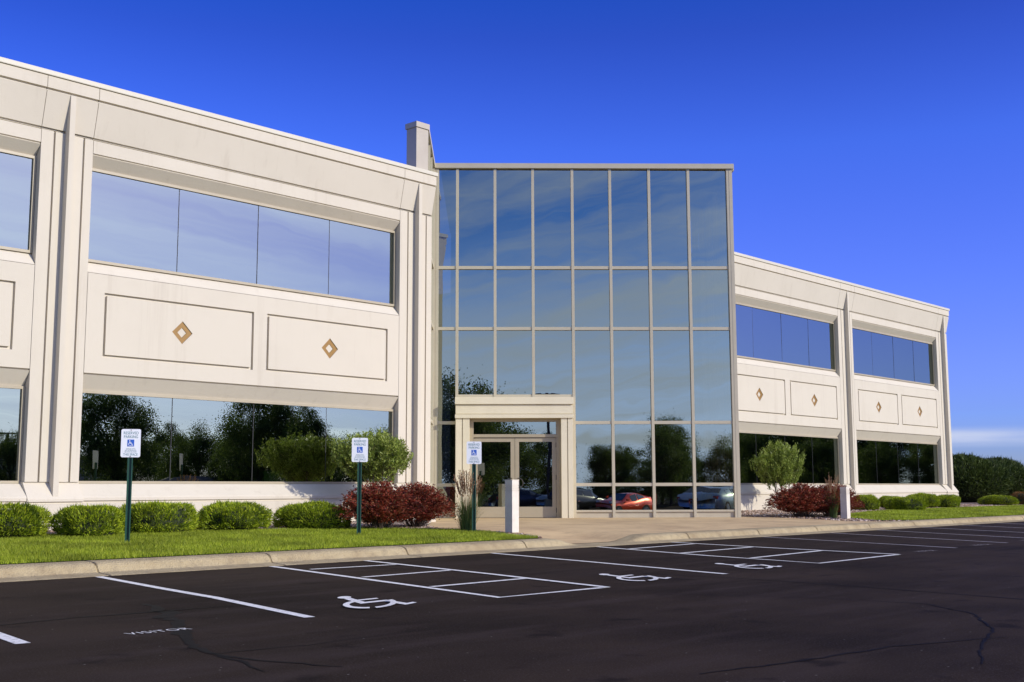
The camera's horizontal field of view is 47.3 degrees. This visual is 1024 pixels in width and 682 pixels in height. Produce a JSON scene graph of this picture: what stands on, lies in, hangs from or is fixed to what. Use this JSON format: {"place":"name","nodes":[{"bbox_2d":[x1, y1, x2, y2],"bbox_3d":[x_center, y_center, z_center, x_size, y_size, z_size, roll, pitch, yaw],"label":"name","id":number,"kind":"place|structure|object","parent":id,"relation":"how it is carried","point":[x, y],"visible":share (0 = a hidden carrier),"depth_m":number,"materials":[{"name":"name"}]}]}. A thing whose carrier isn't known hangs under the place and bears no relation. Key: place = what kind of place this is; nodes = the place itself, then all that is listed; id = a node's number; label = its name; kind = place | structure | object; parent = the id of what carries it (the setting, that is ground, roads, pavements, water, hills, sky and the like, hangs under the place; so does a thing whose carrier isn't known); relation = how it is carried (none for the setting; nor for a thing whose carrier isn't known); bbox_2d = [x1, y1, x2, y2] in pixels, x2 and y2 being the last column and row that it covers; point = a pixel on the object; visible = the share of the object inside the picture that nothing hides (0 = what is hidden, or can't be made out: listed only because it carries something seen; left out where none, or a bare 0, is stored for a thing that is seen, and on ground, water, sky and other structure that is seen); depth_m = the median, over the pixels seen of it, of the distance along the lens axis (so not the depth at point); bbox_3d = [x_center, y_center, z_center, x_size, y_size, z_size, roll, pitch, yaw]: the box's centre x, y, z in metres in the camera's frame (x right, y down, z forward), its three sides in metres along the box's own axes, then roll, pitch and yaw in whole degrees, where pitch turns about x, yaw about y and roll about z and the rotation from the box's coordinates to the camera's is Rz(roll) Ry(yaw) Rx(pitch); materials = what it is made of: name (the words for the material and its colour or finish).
{"place":"outdoors","nodes":[
{"label":"outdoors","id":0,"kind":"place"},
{"bbox_2d":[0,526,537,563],"bbox_3d":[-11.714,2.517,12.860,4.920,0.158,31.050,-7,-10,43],"label":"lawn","id":1,"kind":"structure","parent":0,"point":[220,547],"depth_m":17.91,"materials":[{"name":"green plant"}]},
{"bbox_2d":[51,503,124,536],"bbox_3d":[-7.320,3.082,20.247,1.354,0.602,1.489,2,-7,-14],"label":"clipped shrub","id":2,"kind":"object","parent":1,"relation":"on","point":[91,520],"visible":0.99,"depth_m":19.86,"materials":[{"name":"green plant"}]},
{"bbox_2d":[121,429,140,541],"bbox_3d":[-6.112,2.414,18.651,0.300,2.012,0.054,2,-7,-14],"label":"parking sign","id":3,"kind":"object","parent":1,"relation":"on","point":[130,443],"visible":0.99,"depth_m":18.70,"materials":[{"name":"white metal"}]},
{"bbox_2d":[271,499,352,528],"bbox_3d":[-4.039,3.525,23.776,1.769,0.650,1.508,-6,-9,40],"label":"clipped shrub","id":4,"kind":"object","parent":1,"relation":"on","point":[314,514],"visible":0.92,"depth_m":23.35,"materials":[{"name":"green plant"}]},
{"bbox_2d":[352,438,367,533],"bbox_3d":[-2.855,2.821,21.850,0.300,2.012,0.054,1,-7,-9],"label":"parking sign","id":5,"kind":"object","parent":1,"relation":"on","point":[359,450],"visible":0.99,"depth_m":21.91,"materials":[{"name":"white metal"}]},
{"bbox_2d":[333,480,427,528],"bbox_3d":[-2.697,3.331,23.862,1.883,0.998,2.581,-3,-8,20],"label":"barberry bush","id":6,"kind":"object","parent":1,"relation":"on","point":[383,506],"visible":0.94,"depth_m":23.52,"materials":[{"name":"red plant"}]},
{"bbox_2d":[467,442,481,530],"bbox_3d":[-0.762,3.024,23.426,0.300,2.012,0.054,0,-7,-5],"label":"parking sign","id":7,"kind":"object","parent":1,"relation":"on","point":[474,452],"visible":1,"depth_m":23.49,"materials":[{"name":"white metal"}]},
{"bbox_2d":[0,520,537,564],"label":"planting bed","id":8,"kind":"object","parent":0,"point":[404,522],"visible":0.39,"depth_m":18.14,"materials":[{"name":"soil"}]},
{"bbox_2d":[0,500,53,537],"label":"clipped shrub","id":9,"kind":"object","parent":8,"relation":"on","point":[23,519],"visible":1,"depth_m":19.28,"materials":[{"name":"green plant"}]},
{"bbox_2d":[119,499,200,532],"bbox_3d":[-6.557,3.250,21.624,1.395,0.695,1.656,-4,-8,28],"label":"clipped shrub","id":10,"kind":"object","parent":8,"relation":"on","point":[158,516],"visible":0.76,"depth_m":21.17,"materials":[{"name":"green plant"}]},
{"bbox_2d":[191,499,273,529],"bbox_3d":[-5.452,3.383,22.828,1.500,0.648,1.712,-3,-8,21],"label":"clipped shrub","id":11,"kind":"object","parent":8,"relation":"on","point":[227,514],"visible":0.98,"depth_m":22.35,"materials":[{"name":"green plant"}]},
{"bbox_2d":[47,521,541,538],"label":"gravel","id":12,"kind":"structure","parent":8,"relation":"on","point":[354,524],"depth_m":24.46,"materials":[{"name":"beige gravel"}]},
{"bbox_2d":[329,427,412,485],"bbox_3d":[-3.233,3.083,26.849,1.995,2.303,2.136,-4,-8,26],"label":"tree","id":13,"kind":"object","parent":8,"relation":"on","point":[387,455],"visible":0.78,"depth_m":26.48,"materials":[{"name":"green plant"}]},
{"bbox_2d":[392,481,459,526],"bbox_3d":[-2.030,3.476,24.998,1.950,0.982,1.549,-3,-8,18],"label":"barberry bush","id":14,"kind":"object","parent":8,"relation":"on","point":[431,497],"visible":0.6,"depth_m":24.76,"materials":[{"name":"red plant"}]},
{"bbox_2d":[505,480,518,532],"bbox_3d":[-0.001,3.383,23.476,0.204,1.188,0.204,-7,-10,43],"label":"bollard","id":15,"kind":"object","parent":8,"relation":"on","point":[511,506],"visible":0.93,"depth_m":23.41,"materials":[{"name":"metal"}]},
{"bbox_2d":[445,469,489,530],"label":"ornamental grass","id":16,"kind":"object","parent":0,"point":[465,518],"depth_m":23.49,"materials":[{"name":"beige plant"}]},
{"bbox_2d":[0,521,1023,681],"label":"parking lot","id":17,"kind":"structure","parent":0,"point":[646,630],"depth_m":10.06,"materials":[{"name":"black asphalt"}]},
{"bbox_2d":[0,632,29,643],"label":"stall line","id":18,"kind":"object","parent":17,"relation":"on","point":[9,638],"visible":1,"depth_m":8.66,"materials":[{"name":"paint"}]},
{"bbox_2d":[127,628,185,633],"bbox_3d":[-2.767,2.269,9.146,0.524,0.001,0.126,7,-10,-43],"label":"painted word","id":19,"kind":"object","parent":17,"relation":"on","point":[155,630],"visible":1,"depth_m":9.17,"materials":[{"name":"paint"}]},
{"bbox_2d":[3,601,365,624],"bbox_3d":[-3.256,2.435,10.418,4.256,0.001,0.480,5,-9,-38],"label":"crack","id":20,"kind":"object","parent":17,"relation":"on","point":[142,612],"visible":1,"depth_m":10.48,"materials":[{"name":"black asphalt"}]},
{"bbox_2d":[99,576,313,617],"bbox_3d":[-3.492,2.704,12.551,0.169,0.001,6.021,5,-9,-36],"label":"stall line","id":21,"kind":"object","parent":17,"relation":"on","point":[252,605],"visible":1,"depth_m":11.88,"materials":[{"name":"paint"}]},
{"bbox_2d":[217,656,262,670],"bbox_3d":[-1.711,2.057,7.470,0.080,0.001,0.826,5,-9,-34],"label":"crack","id":22,"kind":"object","parent":17,"relation":"on","point":[247,663],"visible":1,"depth_m":7.53,"materials":[{"name":"black asphalt"}]},
{"bbox_2d":[142,604,343,666],"bbox_3d":[-2.523,2.280,9.215,0.606,0.001,4.822,4,-8,-30],"label":"crack","id":23,"kind":"object","parent":17,"relation":"on","point":[184,634],"visible":1,"depth_m":9.13,"materials":[{"name":"black asphalt"}]},
{"bbox_2d":[216,623,466,653],"bbox_3d":[-1.133,2.216,8.738,0.135,0.001,2.500,-7,-10,43],"label":"crack","id":24,"kind":"object","parent":17,"relation":"on","point":[320,643],"visible":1,"depth_m":8.35,"materials":[{"name":"black asphalt"}]},
{"bbox_2d":[337,596,415,607],"bbox_3d":[-1.317,2.554,11.480,1.375,0.013,0.723,-31,-31,76],"label":"wheelchair symbol","id":25,"kind":"object","parent":17,"relation":"on","point":[352,600],"visible":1,"depth_m":11.39,"materials":[{"name":"paint"}]},
{"bbox_2d":[270,560,607,597],"bbox_3d":[-1.177,3.005,15.002,1.806,0.005,6.378,5,-9,-34],"label":"stall line","id":26,"kind":"object","parent":17,"relation":"on","point":[431,587],"visible":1,"depth_m":14.22,"materials":[{"name":"paint"}]},
{"bbox_2d":[0,515,1023,581],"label":"kerb","id":27,"kind":"structure","parent":17,"relation":"on","point":[52,570],"depth_m":18.91,"materials":[{"name":"concrete"}]},
{"bbox_2d":[494,553,726,573],"bbox_3d":[1.210,3.337,17.652,0.113,0.001,6.000,4,-8,-31],"label":"stall line","id":28,"kind":"object","parent":17,"relation":"on","point":[613,563],"visible":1,"depth_m":17.03,"materials":[{"name":"paint"}]},
{"bbox_2d":[599,574,670,580],"bbox_3d":[1.589,2.939,14.585,1.375,0.013,0.723,-31,-31,76],"label":"wheelchair symbol","id":29,"kind":"object","parent":17,"relation":"on","point":[653,577],"visible":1,"depth_m":14.50,"materials":[{"name":"paint"}]},
{"bbox_2d":[715,563,780,568],"bbox_3d":[3.446,3.198,16.667,1.375,0.013,0.723,-31,-31,76],"label":"wheelchair symbol","id":30,"kind":"object","parent":17,"relation":"on","point":[739,565],"visible":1,"depth_m":16.68,"materials":[{"name":"paint"}]},
{"bbox_2d":[605,542,900,562],"bbox_3d":[3.923,3.700,20.603,2.863,0.005,6.432,5,-9,-34],"label":"stall line","id":31,"kind":"object","parent":17,"relation":"on","point":[756,557],"visible":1,"depth_m":20.13,"materials":[{"name":"paint"}]},
{"bbox_2d":[666,593,994,663],"bbox_3d":[3.177,2.383,10.155,2.067,0.001,5.344,2,-8,-16],"label":"crack","id":32,"kind":"object","parent":17,"relation":"on","point":[986,638],"visible":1,"depth_m":9.18,"materials":[{"name":"black asphalt"}]},
{"bbox_2d":[646,573,1016,598],"bbox_3d":[4.126,2.688,12.409,0.613,0.043,7.558,5,-9,-35],"label":"crack","id":33,"kind":"object","parent":17,"relation":"on","point":[846,585],"visible":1,"depth_m":13.27,"materials":[{"name":"black asphalt"}]},
{"bbox_2d":[699,636,1006,673],"bbox_3d":[2.357,2.099,7.891,3.082,0.001,0.171,5,-9,-34],"label":"crack","id":34,"kind":"object","parent":17,"relation":"on","point":[832,655],"visible":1,"depth_m":7.68,"materials":[{"name":"black asphalt"}]},
{"bbox_2d":[773,537,953,547],"bbox_3d":[6.947,4.132,24.058,0.118,0.001,5.741,3,-8,-25],"label":"stall line","id":35,"kind":"object","parent":17,"relation":"on","point":[865,542],"visible":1,"depth_m":23.69,"materials":[{"name":"paint"}]},
{"bbox_2d":[841,533,1004,542],"bbox_3d":[8.894,4.393,26.161,0.122,0.001,5.915,2,-8,-20],"label":"stall line","id":36,"kind":"object","parent":17,"relation":"on","point":[929,538],"visible":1,"depth_m":25.74,"materials":[{"name":"paint"}]},
{"bbox_2d":[886,530,1019,537],"bbox_3d":[10.480,4.628,28.058,0.115,0.001,5.714,2,-8,-17],"label":"stall line","id":37,"kind":"object","parent":17,"relation":"on","point":[959,534],"visible":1,"depth_m":27.61,"materials":[{"name":"paint"}]},
{"bbox_2d":[0,0,1023,464],"label":"sky","id":38,"kind":"structure","parent":0,"point":[875,144],"materials":[{"name":"blue"}]},
{"bbox_2d":[427,517,887,543],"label":"sidewalk","id":39,"kind":"structure","parent":0,"point":[580,530],"depth_m":28.00,"materials":[{"name":"concrete"}]},
{"bbox_2d":[741,502,1021,521],"bbox_3d":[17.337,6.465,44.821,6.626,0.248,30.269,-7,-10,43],"label":"gravel","id":40,"kind":"structure","parent":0,"point":[768,512],"depth_m":35.81,"materials":[{"name":"grey gravel"}]},
{"bbox_2d":[749,440,806,510],"bbox_3d":[9.134,4.599,39.917,1.848,2.511,1.962,4,-8,-31],"label":"tree","id":41,"kind":"object","parent":40,"relation":"on","point":[780,464],"visible":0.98,"depth_m":39.59,"materials":[{"name":"green plant"}]},
{"bbox_2d":[762,482,840,516],"bbox_3d":[8.496,4.622,34.102,2.581,0.998,1.883,2,-8,-16],"label":"barberry bush","id":42,"kind":"object","parent":40,"relation":"on","point":[805,499],"visible":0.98,"depth_m":33.79,"materials":[{"name":"red plant"}]},
{"bbox_2d":[825,472,840,517],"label":"ornamental grass","id":43,"kind":"object","parent":40,"relation":"on","point":[833,513],"depth_m":33.88,"materials":[{"name":"plant"}]},
{"bbox_2d":[814,483,857,516],"bbox_3d":[9.402,4.695,34.608,1.611,1.000,2.022,2,-8,-20],"label":"barberry bush","id":44,"kind":"object","parent":40,"relation":"on","point":[852,504],"visible":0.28,"depth_m":34.32,"materials":[{"name":"red plant"}]},
{"bbox_2d":[840,487,850,518],"bbox_3d":[9.563,4.705,33.532,0.204,1.038,0.204,-7,-10,43],"label":"bollard","id":45,"kind":"object","parent":40,"relation":"on","point":[845,501],"visible":0.94,"depth_m":33.47,"materials":[{"name":"paint"}]},
{"bbox_2d":[835,483,864,515],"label":"barberry bush","id":46,"kind":"object","parent":40,"relation":"on","point":[860,504],"visible":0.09,"depth_m":35.37,"materials":[{"name":"red plant"}]},
{"bbox_2d":[852,494,880,509],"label":"clipped shrub","id":47,"kind":"object","parent":40,"relation":"on","point":[871,502],"visible":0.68,"depth_m":41.59,"materials":[{"name":"green plant"}]},
{"bbox_2d":[879,495,898,507],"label":"clipped shrub","id":48,"kind":"object","parent":40,"relation":"on","point":[882,498],"visible":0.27,"depth_m":44.97,"materials":[{"name":"green plant"}]},
{"bbox_2d":[883,495,928,509],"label":"clipped shrub","id":49,"kind":"object","parent":40,"relation":"on","point":[915,502],"visible":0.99,"depth_m":42.16,"materials":[{"name":"green plant"}]},
{"bbox_2d":[907,492,940,507],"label":"clipped shrub","id":50,"kind":"object","parent":40,"relation":"on","point":[932,499],"visible":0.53,"depth_m":46.00,"materials":[{"name":"green plant"}]},
{"bbox_2d":[934,493,960,507],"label":"clipped shrub","id":51,"kind":"object","parent":40,"relation":"on","point":[950,500],"visible":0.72,"depth_m":46.61,"materials":[{"name":"green plant"}]},
{"bbox_2d":[952,451,1014,501],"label":"hedge bush","id":52,"kind":"object","parent":40,"relation":"on","point":[976,478],"visible":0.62,"depth_m":59.02,"materials":[{"name":"green plant"}]},
{"bbox_2d":[977,495,1019,504],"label":"clipped shrub","id":53,"kind":"object","parent":40,"relation":"on","point":[999,500],"visible":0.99,"depth_m":51.92,"materials":[{"name":"green plant"}]},
{"bbox_2d":[985,456,1023,495],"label":"hedge bush","id":54,"kind":"object","parent":40,"relation":"on","point":[1016,467],"visible":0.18,"depth_m":63.42,"materials":[{"name":"green plant"}]},
{"bbox_2d":[1010,491,1023,504],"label":"shrub","id":55,"kind":"object","parent":40,"relation":"on","point":[1020,497],"visible":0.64,"depth_m":53.41,"materials":[{"name":"green plant"}]},
{"bbox_2d":[850,504,1023,519],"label":"lawn","id":56,"kind":"structure","parent":0,"point":[935,517],"depth_m":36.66,"materials":[{"name":"green plant"}]},
{"label":"ground","id":57,"kind":"structure","parent":0,"visible":0},
{"bbox_2d":[0,57,958,529],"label":"office building","id":58,"kind":"structure","parent":57,"relation":"on","point":[212,307],"depth_m":29.73,"materials":[{"name":"beige concrete"}]},
{"bbox_2d":[0,385,24,483],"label":"window","id":59,"kind":"structure","parent":58,"relation":"in","point":[12,398],"depth_m":22.24,"materials":[{"name":"black glass"}]},
{"bbox_2d":[0,149,36,253],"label":"window","id":60,"kind":"structure","parent":58,"relation":"in","point":[17,170],"depth_m":22.71,"materials":[{"name":"blue glass"}]},
{"bbox_2d":[79,390,393,483],"bbox_3d":[-5.808,2.267,26.179,0.085,1.859,8.282,-7,-10,43],"label":"window","id":61,"kind":"structure","parent":58,"relation":"in","point":[185,439],"depth_m":25.50,"materials":[{"name":"black glass"}]},
{"bbox_2d":[88,168,395,306],"bbox_3d":[-5.821,-2.204,26.745,0.085,1.945,8.282,-7,-10,43],"label":"window","id":62,"kind":"structure","parent":58,"relation":"in","point":[136,223],"depth_m":26.29,"materials":[{"name":"blue glass"}]},
{"bbox_2d":[474,438,514,517],"bbox_3d":[-0.512,3.885,33.277,1.181,2.260,0.114,0,-7,-1],"label":"door","id":63,"kind":"structure","parent":58,"relation":"in","point":[497,465],"depth_m":33.32,"materials":[{"name":"clear glass"}]},
{"bbox_2d":[515,438,556,516],"bbox_3d":[0.678,3.884,33.301,1.186,2.260,0.114,0,-7,-1],"label":"door","id":64,"kind":"structure","parent":58,"relation":"in","point":[535,458],"depth_m":33.32,"materials":[{"name":"clear glass"}]},
{"bbox_2d":[736,302,835,370],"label":"window","id":65,"kind":"structure","parent":58,"relation":"in","point":[762,334],"depth_m":43.68,"materials":[{"name":"blue glass"}]},
{"bbox_2d":[739,431,839,484],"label":"window","id":66,"kind":"structure","parent":58,"relation":"in","point":[822,457],"depth_m":43.98,"materials":[{"name":"black glass"}]},
{"bbox_2d":[852,327,934,385],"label":"window","id":67,"kind":"structure","parent":58,"relation":"in","point":[875,354],"depth_m":50.20,"materials":[{"name":"blue glass"}]},
{"bbox_2d":[857,438,939,484],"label":"window","id":68,"kind":"structure","parent":58,"relation":"in","point":[880,462],"depth_m":49.63,"materials":[{"name":"black glass"}]}
]}

